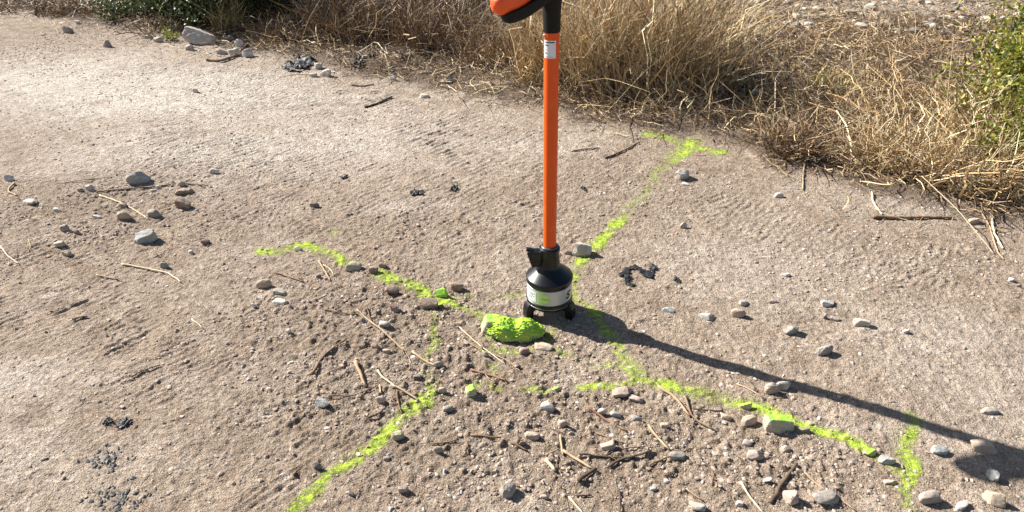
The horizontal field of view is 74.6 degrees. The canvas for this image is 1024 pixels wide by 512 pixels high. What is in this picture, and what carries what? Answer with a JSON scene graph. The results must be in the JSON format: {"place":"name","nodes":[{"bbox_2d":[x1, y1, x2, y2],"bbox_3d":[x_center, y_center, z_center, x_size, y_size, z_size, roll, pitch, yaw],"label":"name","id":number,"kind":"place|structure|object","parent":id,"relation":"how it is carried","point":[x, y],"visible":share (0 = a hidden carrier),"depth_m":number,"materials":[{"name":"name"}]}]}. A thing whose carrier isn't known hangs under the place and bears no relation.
{"place":"outdoors","nodes":[
{"label":"outdoors","id":0,"kind":"place"},
{"bbox_2d":[0,0,1023,511],"bbox_3d":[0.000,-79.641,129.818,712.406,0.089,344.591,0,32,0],"label":"ground","id":1,"kind":"structure","parent":0,"point":[964,394],"depth_m":2.21,"materials":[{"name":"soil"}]},
{"bbox_2d":[0,0,50,14],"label":"grass tuft","id":2,"kind":"object","parent":1,"relation":"on","point":[21,2],"visible":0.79,"depth_m":5.76,"materials":[{"name":"plant"}]},
{"bbox_2d":[22,0,93,17],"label":"grass tuft","id":3,"kind":"object","parent":1,"relation":"on","point":[54,6],"visible":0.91,"depth_m":5.61,"materials":[{"name":"plant"}]},
{"bbox_2d":[78,447,156,511],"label":"plastic crumbs","id":4,"kind":"object","parent":1,"relation":"on","point":[122,494],"visible":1,"depth_m":1.54,"materials":[{"name":"plastic"}]},
{"bbox_2d":[114,416,132,428],"bbox_3d":[-0.994,0.427,1.724,0.039,0.009,0.038,0,32,0],"label":"plastic scrap","id":5,"kind":"object","parent":1,"relation":"on","point":[125,422],"visible":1,"depth_m":1.72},
{"bbox_2d":[117,211,132,219],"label":"stone","id":6,"kind":"object","parent":1,"relation":"on","point":[122,215],"visible":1,"depth_m":2.64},
{"bbox_2d":[76,0,174,19],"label":"bush","id":7,"kind":"object","parent":1,"relation":"on","point":[117,6],"visible":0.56,"depth_m":5.35,"materials":[{"name":"green plant"}]},
{"bbox_2d":[125,172,150,184],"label":"stone","id":8,"kind":"object","parent":1,"relation":"on","point":[136,178],"visible":0.95,"depth_m":2.91,"materials":[{"name":"stone"}]},
{"bbox_2d":[134,229,157,244],"bbox_3d":[-1.373,-0.070,2.515,0.080,0.060,0.046,-9,33,-14],"label":"stone","id":9,"kind":"object","parent":1,"relation":"on","point":[147,236],"visible":0.98,"depth_m":2.50,"materials":[{"name":"stone"}]},
{"bbox_2d":[103,1,197,40],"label":"grass tuft","id":10,"kind":"object","parent":1,"relation":"on","point":[154,25],"visible":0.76,"depth_m":5.08,"materials":[{"name":"plant"}]},
{"bbox_2d":[121,263,181,282],"bbox_3d":[-1.242,0.052,2.328,0.281,0.008,0.028,13,34,20],"label":"straw","id":11,"kind":"object","parent":1,"relation":"on","point":[151,269],"visible":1,"depth_m":2.34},
{"bbox_2d":[96,183,207,191],"bbox_3d":[-1.539,-0.298,2.888,0.456,0.009,0.039,-4,32,-7],"label":"twig","id":12,"kind":"object","parent":1,"relation":"on","point":[145,187],"visible":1,"depth_m":2.88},
{"bbox_2d":[147,209,160,216],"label":"stone","id":13,"kind":"object","parent":1,"relation":"on","point":[153,213],"visible":1,"depth_m":2.67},
{"bbox_2d":[160,20,179,41],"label":"weed","id":14,"kind":"object","parent":1,"relation":"on","point":[168,37],"visible":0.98,"depth_m":4.93,"materials":[{"name":"plant"}]},
{"bbox_2d":[174,196,190,208],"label":"stone","id":15,"kind":"object","parent":1,"relation":"on","point":[181,202],"visible":0.98,"depth_m":2.73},
{"bbox_2d":[175,188,193,194],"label":"stone","id":16,"kind":"object","parent":1,"relation":"on","point":[181,191],"visible":1,"depth_m":2.83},
{"bbox_2d":[182,26,215,44],"bbox_3d":[-2.261,-1.590,4.880,0.236,0.155,0.134,0,32,0],"label":"rock","id":17,"kind":"object","parent":1,"relation":"on","point":[193,35],"visible":0.84,"depth_m":4.83,"materials":[{"name":"stone"}]},
{"bbox_2d":[131,0,266,31],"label":"bush","id":18,"kind":"object","parent":1,"relation":"on","point":[184,12],"visible":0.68,"depth_m":5.10,"materials":[{"name":"green plant"}]},
{"bbox_2d":[178,0,259,31],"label":"grass tuft","id":19,"kind":"object","parent":1,"relation":"on","point":[223,19],"visible":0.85,"depth_m":5.04,"materials":[{"name":"plant"}]},
{"bbox_2d":[206,43,248,61],"bbox_3d":[-1.908,-1.395,4.612,0.120,0.028,0.412,12,34,19],"label":"stick","id":20,"kind":"object","parent":1,"relation":"on","point":[225,58],"visible":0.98,"depth_m":4.49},
{"bbox_2d":[227,48,240,55],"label":"stone","id":21,"kind":"object","parent":1,"relation":"on","point":[230,52],"visible":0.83,"depth_m":4.58,"materials":[{"name":"stone"}]},
{"bbox_2d":[242,48,252,56],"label":"stone","id":22,"kind":"object","parent":1,"relation":"on","point":[247,52],"visible":0.99,"depth_m":4.56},
{"bbox_2d":[256,279,271,288],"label":"stone","id":23,"kind":"object","parent":1,"relation":"on","point":[264,283],"visible":1,"depth_m":2.23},
{"bbox_2d":[227,0,311,22],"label":"bush","id":24,"kind":"object","parent":1,"relation":"on","point":[258,3],"visible":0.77,"depth_m":5.15,"materials":[{"name":"green plant"}]},
{"bbox_2d":[221,1,334,47],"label":"grass tuft","id":25,"kind":"object","parent":1,"relation":"on","point":[270,34],"visible":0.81,"depth_m":4.80,"materials":[{"name":"plant"}]},
{"bbox_2d":[272,288,286,295],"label":"stone","id":26,"kind":"object","parent":1,"relation":"on","point":[278,291],"visible":1,"depth_m":2.20,"materials":[{"name":"stone"}]},
{"bbox_2d":[272,298,288,305],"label":"stone","id":27,"kind":"object","parent":1,"relation":"on","point":[280,301],"visible":1,"depth_m":2.16,"materials":[{"name":"stone"}]},
{"bbox_2d":[281,55,316,70],"bbox_3d":[-1.394,-1.268,4.397,0.218,0.045,0.277,0,32,0],"label":"plastic scrap","id":28,"kind":"object","parent":1,"relation":"on","point":[304,62],"visible":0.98,"depth_m":4.39,"materials":[{"name":"plastic"}]},
{"bbox_2d":[314,397,328,407],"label":"stone","id":29,"kind":"object","parent":1,"relation":"on","point":[321,402],"visible":1,"depth_m":1.78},
{"bbox_2d":[311,338,346,374],"bbox_3d":[-0.534,0.287,1.947,0.021,0.009,0.166,12,34,18],"label":"stick","id":30,"kind":"object","parent":1,"relation":"on","point":[320,360],"visible":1,"depth_m":1.94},
{"bbox_2d":[269,0,427,50],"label":"grass tuft","id":31,"kind":"object","parent":1,"relation":"on","point":[333,30],"visible":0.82,"depth_m":4.79,"materials":[{"name":"plant"}]},
{"bbox_2d":[351,55,367,67],"bbox_3d":[-0.988,-1.263,4.352,0.093,0.044,0.192,0,32,0],"label":"plastic scrap","id":32,"kind":"object","parent":1,"relation":"on","point":[361,57],"visible":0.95,"depth_m":4.33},
{"bbox_2d":[354,360,366,386],"bbox_3d":[-0.425,0.329,1.882,0.012,0.021,0.101,-14,35,-21],"label":"stick","id":33,"kind":"object","parent":1,"relation":"on","point":[359,372],"visible":1,"depth_m":1.88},
{"bbox_2d":[288,381,439,511],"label":"paint line","id":34,"kind":"object","parent":1,"relation":"on","point":[381,438],"visible":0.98,"depth_m":1.67,"materials":[{"name":"paint"}]},
{"bbox_2d":[256,242,482,321],"bbox_3d":[-0.465,0.060,2.319,1.061,0.023,0.234,14,35,21],"label":"paint line","id":35,"kind":"object","parent":1,"relation":"on","point":[424,292],"visible":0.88,"depth_m":2.29,"materials":[{"name":"paint"}]},
{"bbox_2d":[345,261,361,271],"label":"stone","id":36,"kind":"object","parent":35,"relation":"on","point":[351,266],"visible":0.98,"depth_m":2.33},
{"bbox_2d":[384,287,399,293],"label":"stone","id":37,"kind":"object","parent":35,"relation":"on","point":[393,290],"visible":1,"depth_m":2.20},
{"bbox_2d":[435,288,447,296],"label":"stone","id":38,"kind":"object","parent":35,"relation":"on","point":[441,292],"visible":1,"depth_m":2.19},
{"bbox_2d":[356,309,404,351],"bbox_3d":[-0.402,0.224,2.050,0.006,0.020,0.255,-27,41,-36],"label":"straw","id":39,"kind":"object","parent":1,"relation":"on","point":[361,313],"visible":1,"depth_m":2.05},
{"bbox_2d":[391,430,404,440],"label":"stone","id":40,"kind":"object","parent":1,"relation":"on","point":[398,435],"visible":1,"depth_m":1.68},
{"bbox_2d":[341,0,494,54],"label":"grass tuft","id":41,"kind":"object","parent":1,"relation":"on","point":[411,28],"visible":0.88,"depth_m":4.68,"materials":[{"name":"plant"}]},
{"bbox_2d":[419,298,437,308],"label":"stone","id":42,"kind":"object","parent":1,"relation":"on","point":[427,303],"visible":1,"depth_m":2.15,"materials":[{"name":"stone"}]},
{"bbox_2d":[449,282,463,290],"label":"stone","id":43,"kind":"object","parent":1,"relation":"on","point":[454,286],"visible":1,"depth_m":2.22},
{"bbox_2d":[465,384,476,396],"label":"stone","id":44,"kind":"object","parent":1,"relation":"on","point":[470,390],"visible":1,"depth_m":1.81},
{"bbox_2d":[425,0,542,73],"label":"grass tuft","id":45,"kind":"object","parent":1,"relation":"on","point":[472,43],"visible":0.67,"depth_m":4.39,"materials":[{"name":"plant"}]},
{"bbox_2d":[470,368,506,380],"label":"twig","id":46,"kind":"object","parent":1,"relation":"on","point":[477,371],"visible":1,"depth_m":1.89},
{"bbox_2d":[480,314,501,334],"bbox_3d":[-0.056,0.213,2.056,0.086,0.077,0.051,0,32,0],"label":"stone","id":47,"kind":"object","parent":1,"relation":"on","point":[489,319],"visible":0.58,"depth_m":2.04,"materials":[{"name":"stone"}]},
{"bbox_2d":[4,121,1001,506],"bbox_3d":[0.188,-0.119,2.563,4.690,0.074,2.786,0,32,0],"label":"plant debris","id":48,"kind":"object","parent":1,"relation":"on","point":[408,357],"visible":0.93,"depth_m":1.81,"materials":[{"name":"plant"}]},
{"bbox_2d":[499,482,515,497],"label":"stone","id":49,"kind":"object","parent":1,"relation":"on","point":[507,490],"visible":1,"depth_m":1.54,"materials":[{"name":"stone"}]},
{"bbox_2d":[0,0,1023,238],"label":"dry grass","id":50,"kind":"structure","parent":1,"relation":"on","point":[670,93],"depth_m":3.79,"materials":[{"name":"plant"}]},
{"bbox_2d":[486,316,546,342],"bbox_3d":[0.012,0.223,2.036,0.187,0.088,0.088,2,32,4],"label":"rock","id":51,"kind":"object","parent":1,"relation":"on","point":[510,329],"visible":0.96,"depth_m":2.01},
{"bbox_2d":[525,431,539,440],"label":"stone","id":52,"kind":"object","parent":1,"relation":"on","point":[533,436],"visible":1,"depth_m":1.70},
{"bbox_2d":[490,0,575,319],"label":"ground microphone","id":53,"kind":"object","parent":1,"relation":"on","point":[549,277],"visible":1,"depth_m":1.89,"materials":[{"name":"orange plastic"}]},
{"bbox_2d":[534,342,552,350],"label":"stone","id":54,"kind":"object","parent":1,"relation":"on","point":[542,346],"visible":1,"depth_m":1.98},
{"bbox_2d":[540,401,553,411],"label":"stone","id":55,"kind":"object","parent":1,"relation":"on","point":[547,406],"visible":1,"depth_m":1.78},
{"bbox_2d":[474,0,632,86],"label":"grass tuft","id":56,"kind":"object","parent":1,"relation":"on","point":[525,60],"visible":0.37,"depth_m":3.95,"materials":[{"name":"plant"}]},
{"bbox_2d":[562,449,592,468],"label":"twig","id":57,"kind":"object","parent":1,"relation":"on","point":[574,457],"visible":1,"depth_m":1.64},
{"bbox_2d":[572,242,591,256],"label":"stone","id":58,"kind":"object","parent":1,"relation":"on","point":[582,249],"visible":0.99,"depth_m":2.39,"materials":[{"name":"stone"}]},
{"bbox_2d":[577,467,596,481],"bbox_3d":[0.178,0.516,1.591,0.060,0.013,0.012,-24,39,-33],"label":"stick","id":59,"kind":"object","parent":1,"relation":"on","point":[584,475],"visible":1,"depth_m":1.59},
{"bbox_2d":[587,405,626,431],"bbox_3d":[0.245,0.423,1.747,0.127,0.011,0.009,27,41,36],"label":"twig","id":60,"kind":"object","parent":1,"relation":"on","point":[597,413],"visible":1,"depth_m":1.75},
{"bbox_2d":[572,214,642,382],"bbox_3d":[0.312,0.087,2.273,0.306,0.018,1.055,3,32,5],"label":"paint line","id":61,"kind":"object","parent":1,"relation":"on","point":[602,241],"visible":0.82,"depth_m":2.38,"materials":[{"name":"paint"}]},
{"bbox_2d":[600,440,615,450],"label":"stone","id":62,"kind":"object","parent":1,"relation":"on","point":[608,446],"visible":1,"depth_m":1.66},
{"bbox_2d":[579,450,651,458],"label":"twig","id":63,"kind":"object","parent":1,"relation":"on","point":[588,454],"visible":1,"depth_m":1.64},
{"bbox_2d":[612,386,631,397],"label":"stone","id":64,"kind":"object","parent":1,"relation":"on","point":[623,391],"visible":1,"depth_m":1.81,"materials":[{"name":"stone"}]},
{"bbox_2d":[500,0,749,95],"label":"grass tuft","id":65,"kind":"object","parent":1,"relation":"on","point":[578,51],"visible":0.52,"depth_m":3.75,"materials":[{"name":"plant"}]},
{"bbox_2d":[608,451,647,467],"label":"twig","id":66,"kind":"object","parent":1,"relation":"on","point":[618,460],"visible":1,"depth_m":1.63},
{"bbox_2d":[628,394,642,402],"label":"stone","id":67,"kind":"object","parent":1,"relation":"on","point":[634,398],"visible":1,"depth_m":1.80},
{"bbox_2d":[618,263,657,285],"bbox_3d":[0.435,0.056,2.313,0.168,0.012,0.102,-21,37,-29],"label":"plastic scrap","id":68,"kind":"object","parent":1,"relation":"on","point":[626,272],"visible":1,"depth_m":2.32,"materials":[{"name":"plastic"}]},
{"bbox_2d":[479,0,810,100],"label":"grass tuft","id":69,"kind":"object","parent":1,"relation":"on","point":[647,26],"visible":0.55,"depth_m":3.65,"materials":[{"name":"plant"}]},
{"bbox_2d":[648,424,669,449],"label":"twig","id":70,"kind":"object","parent":1,"relation":"on","point":[657,436],"visible":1,"depth_m":1.68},
{"bbox_2d":[657,384,690,416],"bbox_3d":[0.434,0.382,1.791,0.016,0.011,0.129,-17,36,-25],"label":"stick","id":71,"kind":"object","parent":1,"relation":"on","point":[674,397],"visible":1,"depth_m":1.79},
{"bbox_2d":[669,451,684,459],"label":"stone","id":72,"kind":"object","parent":1,"relation":"on","point":[676,455],"visible":1,"depth_m":1.63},
{"bbox_2d":[674,168,688,179],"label":"stone","id":73,"kind":"object","parent":1,"relation":"on","point":[682,174],"visible":1,"depth_m":2.93,"materials":[{"name":"stone"}]},
{"bbox_2d":[640,131,725,162],"bbox_3d":[0.839,-0.526,3.215,0.500,0.033,0.484,0,32,0],"label":"paint mark","id":74,"kind":"object","parent":1,"relation":"on","point":[687,144],"visible":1,"depth_m":3.21,"materials":[{"name":"paint"}]},
{"bbox_2d":[689,501,705,511],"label":"stone","id":75,"kind":"object","parent":1,"relation":"on","point":[696,506],"visible":1,"depth_m":1.50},
{"bbox_2d":[684,394,713,429],"bbox_3d":[0.477,0.409,1.749,0.027,0.010,0.130,-12,34,-18],"label":"twig","id":76,"kind":"object","parent":1,"relation":"on","point":[688,406],"visible":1,"depth_m":1.74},
{"bbox_2d":[699,313,714,320],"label":"stone","id":77,"kind":"object","parent":1,"relation":"on","point":[707,316],"visible":1,"depth_m":2.10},
{"bbox_2d":[629,0,817,94],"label":"grass tuft","id":78,"kind":"object","parent":1,"relation":"on","point":[720,53],"visible":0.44,"depth_m":3.77,"materials":[{"name":"plant"}]},
{"bbox_2d":[731,308,745,317],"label":"stone","id":79,"kind":"object","parent":1,"relation":"on","point":[737,313],"visible":1,"depth_m":2.10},
{"bbox_2d":[578,365,901,473],"bbox_3d":[0.576,0.396,1.775,0.863,0.034,0.241,13,34,19],"label":"paint line","id":80,"kind":"object","parent":1,"relation":"on","point":[828,434],"visible":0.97,"depth_m":1.75,"materials":[{"name":"paint"}]},
{"bbox_2d":[739,402,751,409],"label":"stone","id":81,"kind":"object","parent":80,"relation":"on","point":[747,405],"visible":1,"depth_m":1.76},
{"bbox_2d":[741,415,756,425],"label":"stone","id":82,"kind":"object","parent":1,"relation":"on","point":[747,420],"visible":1,"depth_m":1.71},
{"bbox_2d":[740,481,762,511],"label":"straw","id":83,"kind":"object","parent":1,"relation":"on","point":[748,494],"visible":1,"depth_m":1.53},
{"bbox_2d":[746,450,764,460],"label":"stone","id":84,"kind":"object","parent":1,"relation":"on","point":[757,455],"visible":1,"depth_m":1.61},
{"bbox_2d":[764,382,779,393],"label":"stone","id":85,"kind":"object","parent":1,"relation":"on","point":[771,388],"visible":1,"depth_m":1.80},
{"bbox_2d":[763,414,794,434],"bbox_3d":[0.672,0.425,1.693,0.074,0.056,0.037,0,32,0],"label":"rock","id":86,"kind":"object","parent":1,"relation":"on","point":[777,424],"visible":0.98,"depth_m":1.68,"materials":[{"name":"stone"}]},
{"bbox_2d":[769,463,797,503],"bbox_3d":[0.629,0.524,1.558,0.013,0.016,0.143,25,40,34],"label":"stick","id":87,"kind":"object","parent":1,"relation":"on","point":[775,495],"visible":1,"depth_m":1.55,"materials":[{"name":"wood"}]},
{"bbox_2d":[776,381,790,389],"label":"stone","id":88,"kind":"object","parent":1,"relation":"on","point":[783,385],"visible":0.91,"depth_m":1.82,"materials":[{"name":"stone"}]},
{"bbox_2d":[782,490,798,504],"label":"stone","id":89,"kind":"object","parent":1,"relation":"on","point":[790,497],"visible":1,"depth_m":1.51,"materials":[{"name":"stone"}]},
{"bbox_2d":[784,325,799,334],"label":"stone","id":90,"kind":"object","parent":1,"relation":"on","point":[790,329],"visible":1,"depth_m":2.02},
{"bbox_2d":[715,89,870,162],"bbox_3d":[1.321,-0.566,3.072,0.624,0.227,0.639,25,40,34],"label":"grass tuft","id":91,"kind":"object","parent":1,"relation":"on","point":[789,146],"visible":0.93,"depth_m":3.08,"materials":[{"name":"plant"}]},
{"bbox_2d":[755,38,864,163],"bbox_3d":[1.328,-0.680,2.984,0.574,0.500,0.005,14,35,22],"label":"grass stalk","id":92,"kind":"object","parent":1,"relation":"on","point":[815,102],"depth_m":2.98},
{"bbox_2d":[814,345,832,355],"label":"stone","id":93,"kind":"object","parent":1,"relation":"on","point":[824,350],"visible":1,"depth_m":1.93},
{"bbox_2d":[812,490,838,503],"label":"stone","id":94,"kind":"object","parent":1,"relation":"on","point":[826,497],"visible":1,"depth_m":1.51,"materials":[{"name":"stone"}]},
{"bbox_2d":[820,300,833,306],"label":"stone","id":95,"kind":"object","parent":1,"relation":"on","point":[826,303],"visible":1,"depth_m":2.14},
{"bbox_2d":[790,59,884,93],"bbox_3d":[1.880,-1.019,3.797,0.501,0.212,0.441,0,32,0],"label":"grass tuft","id":96,"kind":"object","parent":1,"relation":"on","point":[831,78],"visible":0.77,"depth_m":3.84,"materials":[{"name":"plant"}]},
{"bbox_2d":[852,318,870,326],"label":"stone","id":97,"kind":"object","parent":1,"relation":"on","point":[858,322],"visible":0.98,"depth_m":2.05,"materials":[{"name":"stone"}]},
{"bbox_2d":[709,0,1022,35],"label":"rubble","id":98,"kind":"object","parent":1,"relation":"on","point":[873,3],"visible":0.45,"depth_m":5.39,"materials":[{"name":"stone"}]},
{"bbox_2d":[863,448,876,456],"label":"stone","id":99,"kind":"object","parent":1,"relation":"on","point":[871,452],"visible":1,"depth_m":1.62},
{"bbox_2d":[878,455,895,464],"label":"stone","id":100,"kind":"object","parent":1,"relation":"on","point":[886,460],"visible":1,"depth_m":1.59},
{"bbox_2d":[786,97,991,196],"bbox_3d":[1.720,-0.545,3.009,0.832,0.293,0.857,-27,41,-36],"label":"grass tuft","id":101,"kind":"object","parent":1,"relation":"on","point":[871,142],"visible":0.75,"depth_m":2.97,"materials":[{"name":"plant"}]},
{"bbox_2d":[894,411,922,506],"bbox_3d":[0.948,0.484,1.613,0.122,0.011,0.398,16,35,23],"label":"paint line","id":102,"kind":"object","parent":1,"relation":"on","point":[911,462],"visible":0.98,"depth_m":1.60,"materials":[{"name":"paint"}]},
{"bbox_2d":[872,215,953,218],"bbox_3d":[1.580,-0.154,2.648,0.317,0.017,0.020,0,32,0],"label":"stick","id":103,"kind":"object","parent":1,"relation":"on","point":[896,217],"visible":0.98,"depth_m":2.65,"materials":[{"name":"wood"}]},
{"bbox_2d":[918,489,941,504],"bbox_3d":[0.937,0.542,1.506,0.053,0.039,0.025,0,32,0],"label":"stone","id":104,"kind":"object","parent":1,"relation":"on","point":[932,496],"visible":1,"depth_m":1.50,"materials":[{"name":"stone"}]},
{"bbox_2d":[930,445,949,454],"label":"stone","id":105,"kind":"object","parent":1,"relation":"on","point":[940,449],"visible":1,"depth_m":1.62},
{"bbox_2d":[859,96,1023,213],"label":"grass tuft","id":106,"kind":"object","parent":1,"relation":"on","point":[989,172],"visible":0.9,"depth_m":2.77,"materials":[{"name":"plant"}]},
{"bbox_2d":[891,59,1023,153],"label":"grass tuft","id":107,"kind":"object","parent":1,"relation":"on","point":[969,115],"visible":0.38,"depth_m":3.17,"materials":[{"name":"plant"}]},
{"bbox_2d":[922,176,994,253],"bbox_3d":[1.685,-0.161,2.547,0.005,0.150,0.375,-11,34,-17],"label":"grass stalk","id":108,"kind":"object","parent":1,"relation":"on","point":[963,217],"depth_m":2.52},
{"bbox_2d":[955,500,968,510],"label":"stone","id":109,"kind":"object","parent":1,"relation":"on","point":[961,505],"visible":1,"depth_m":1.49,"materials":[{"name":"stone"}]},
{"bbox_2d":[933,0,1023,124],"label":"bush","id":110,"kind":"object","parent":1,"relation":"on","point":[1014,49],"visible":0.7,"depth_m":3.21,"materials":[{"name":"green plant"}]},
{"bbox_2d":[970,439,997,454],"bbox_3d":[1.147,0.464,1.634,0.063,0.036,0.030,7,33,11],"label":"stone","id":111,"kind":"object","parent":1,"relation":"on","point":[985,446],"visible":1,"depth_m":1.62,"materials":[{"name":"stone"}]},
{"bbox_2d":[980,406,998,414],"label":"stone","id":112,"kind":"object","parent":1,"relation":"on","point":[990,410],"visible":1,"depth_m":1.74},
{"bbox_2d":[981,211,1003,259],"bbox_3d":[1.813,-0.083,2.537,0.019,0.027,0.337,10,33,16],"label":"straw","id":113,"kind":"object","parent":1,"relation":"on","point":[992,235],"visible":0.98,"depth_m":2.54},
{"bbox_2d":[986,469,999,481],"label":"stone","id":114,"kind":"object","parent":1,"relation":"on","point":[992,474],"visible":1,"depth_m":1.55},
{"bbox_2d":[982,490,1005,507],"bbox_3d":[1.079,0.544,1.499,0.050,0.035,0.026,10,33,15],"label":"stone","id":115,"kind":"object","parent":1,"relation":"on","point":[995,499],"visible":1,"depth_m":1.49,"materials":[{"name":"stone"}]},
{"bbox_2d":[966,99,1023,180],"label":"bush","id":116,"kind":"object","parent":1,"relation":"on","point":[994,137],"visible":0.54,"depth_m":2.88,"materials":[{"name":"green plant"}]},
{"bbox_2d":[991,216,1003,248],"bbox_3d":[1.836,-0.092,2.550,0.015,0.023,0.229,12,34,18],"label":"straw","id":117,"kind":"object","parent":1,"relation":"on","point":[994,233],"visible":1,"depth_m":2.55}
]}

